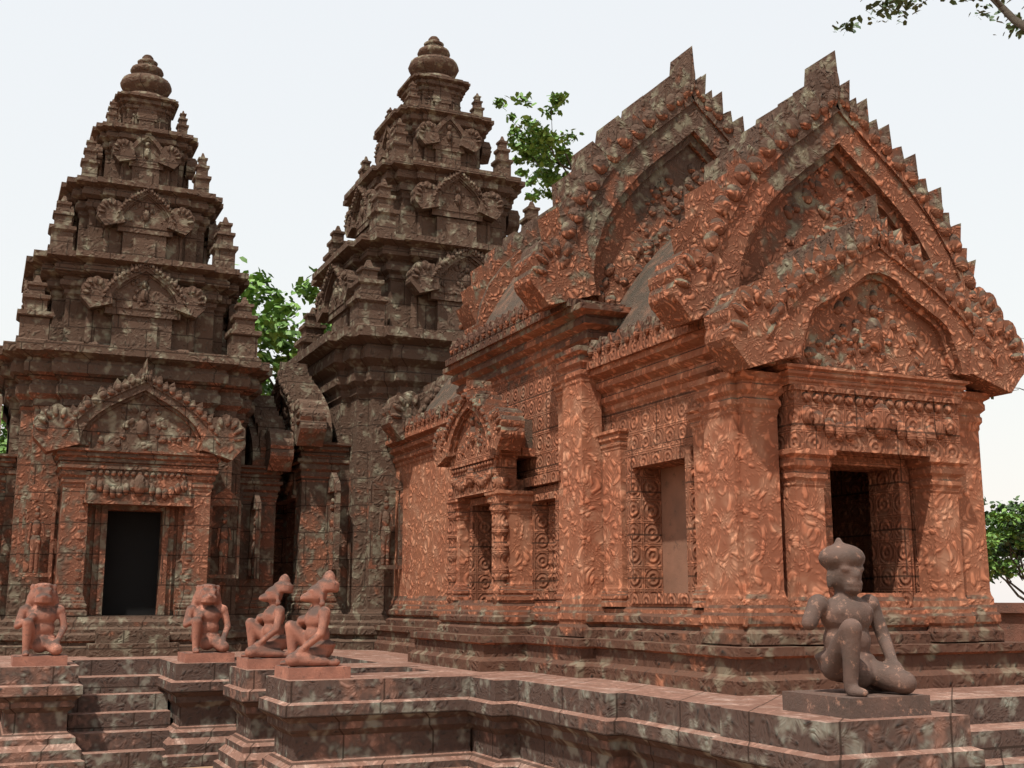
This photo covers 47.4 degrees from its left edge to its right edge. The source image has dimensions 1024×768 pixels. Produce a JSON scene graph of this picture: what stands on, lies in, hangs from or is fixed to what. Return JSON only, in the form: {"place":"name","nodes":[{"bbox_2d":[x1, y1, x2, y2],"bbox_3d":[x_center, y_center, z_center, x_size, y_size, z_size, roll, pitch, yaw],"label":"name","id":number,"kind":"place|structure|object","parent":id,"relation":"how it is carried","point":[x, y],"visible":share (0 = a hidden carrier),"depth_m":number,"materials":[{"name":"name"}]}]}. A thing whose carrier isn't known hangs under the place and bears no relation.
{"place":"outdoors","nodes":[
{"label":"outdoors","id":0,"kind":"place"},
{"bbox_2d":[0,54,294,656],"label":"tower","id":1,"kind":"structure","parent":0,"point":[146,460],"depth_m":16.18,"materials":[{"name":"stone"}]},
{"bbox_2d":[187,766,212,767],"bbox_3d":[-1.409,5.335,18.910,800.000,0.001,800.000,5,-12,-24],"label":"terrain","id":2,"kind":"structure","parent":0,"point":[202,767],"depth_m":12.77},
{"bbox_2d":[0,405,7,453],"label":"tree","id":3,"kind":"object","parent":2,"relation":"on","point":[3,441],"visible":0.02,"depth_m":46.54,"materials":[{"name":"green plant"}]},
{"bbox_2d":[235,256,331,395],"bbox_3d":[-8.583,3.403,44.788,17.186,13.944,18.660,5,-12,-24],"label":"tree","id":4,"kind":"object","parent":2,"relation":"on","point":[274,337],"visible":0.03,"depth_m":39.93,"materials":[{"name":"green plant"}]},
{"bbox_2d":[237,300,331,394],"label":"tree","id":5,"kind":"object","parent":2,"relation":"on","point":[269,387],"depth_m":42.91,"materials":[{"name":"green plant"}]},
{"bbox_2d":[0,649,1023,767],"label":"stone platform","id":6,"kind":"structure","parent":2,"relation":"on","point":[381,709],"depth_m":10.39,"materials":[{"name":"stone"}]},
{"bbox_2d":[11,583,67,666],"bbox_3d":[-5.194,2.644,12.870,0.555,0.891,0.573,5,-12,-24],"label":"guardian lion","id":7,"kind":"object","parent":6,"relation":"on","point":[41,610],"visible":1,"depth_m":12.80},
{"bbox_2d":[177,584,234,662],"bbox_3d":[-3.555,2.780,13.602,0.555,0.891,0.573,5,-12,-24],"label":"guardian lion","id":8,"kind":"object","parent":6,"relation":"on","point":[206,610],"visible":1,"depth_m":13.53},
{"bbox_2d":[236,574,293,669],"bbox_3d":[-2.564,2.508,12.371,0.573,0.978,0.555,5,-12,-24],"label":"statue","id":9,"kind":"object","parent":6,"relation":"on","point":[265,628],"visible":0.96,"depth_m":12.24,"materials":[{"name":"red stone"}]},
{"bbox_2d":[274,570,350,679],"bbox_3d":[-1.841,2.217,10.805,0.573,0.978,0.555,5,-12,-24],"label":"statue","id":10,"kind":"object","parent":6,"relation":"on","point":[308,632],"visible":1,"depth_m":10.64,"materials":[{"name":"red stone"}]},
{"bbox_2d":[271,36,539,649],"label":"tower","id":11,"kind":"structure","parent":6,"relation":"on","point":[432,219],"depth_m":18.35,"materials":[{"name":"stone"}]},
{"bbox_2d":[782,538,930,718],"bbox_3d":[2.156,1.533,7.455,0.653,1.102,0.655,5,-12,-24],"label":"statue","id":12,"kind":"object","parent":6,"relation":"on","point":[847,616],"visible":1,"depth_m":7.34,"materials":[{"name":"stone"}]},
{"bbox_2d":[493,91,584,202],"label":"tree","id":13,"kind":"object","parent":2,"relation":"on","point":[538,146],"visible":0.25,"depth_m":45.95,"materials":[{"name":"green plant"}]},
{"bbox_2d":[832,0,1023,39],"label":"tall tree","id":14,"kind":"object","parent":2,"relation":"on","point":[1016,21],"visible":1,"depth_m":46.30,"materials":[{"name":"green plant"}]},
{"bbox_2d":[983,495,1023,600],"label":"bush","id":15,"kind":"object","parent":2,"relation":"on","point":[1005,548],"visible":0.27,"depth_m":46.91,"materials":[{"name":"green plant"}]},
{"bbox_2d":[985,498,1021,582],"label":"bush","id":16,"kind":"object","parent":2,"relation":"on","point":[992,522],"visible":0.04,"depth_m":48.40,"materials":[{"name":"green plant"}]},
{"bbox_2d":[986,503,1023,594],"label":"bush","id":17,"kind":"object","parent":2,"relation":"on","point":[995,560],"visible":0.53,"depth_m":46.32,"materials":[{"name":"green plant"}]},
{"bbox_2d":[994,603,1023,641],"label":"wall","id":18,"kind":"structure","parent":2,"relation":"on","point":[1011,624],"depth_m":23.49,"materials":[{"name":"red stone"}]},
{"bbox_2d":[0,0,1023,602],"label":"sky","id":19,"kind":"structure","parent":0,"point":[285,101],"materials":[{"name":"white"}]},
{"bbox_2d":[374,298,1023,695],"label":"mandapa walls","id":20,"kind":"structure","parent":0,"point":[656,504],"depth_m":10.37,"materials":[{"name":"red stone"}]},
{"bbox_2d":[425,239,673,447],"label":"mandapa roof","id":21,"kind":"structure","parent":20,"relation":"on","point":[635,297],"depth_m":12.26,"materials":[{"name":"red stone"}]},
{"bbox_2d":[432,46,1023,466],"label":"mandapa pediments","id":22,"kind":"object","parent":20,"relation":"on","point":[808,223],"visible":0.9,"depth_m":10.40,"materials":[{"name":"red stone"}]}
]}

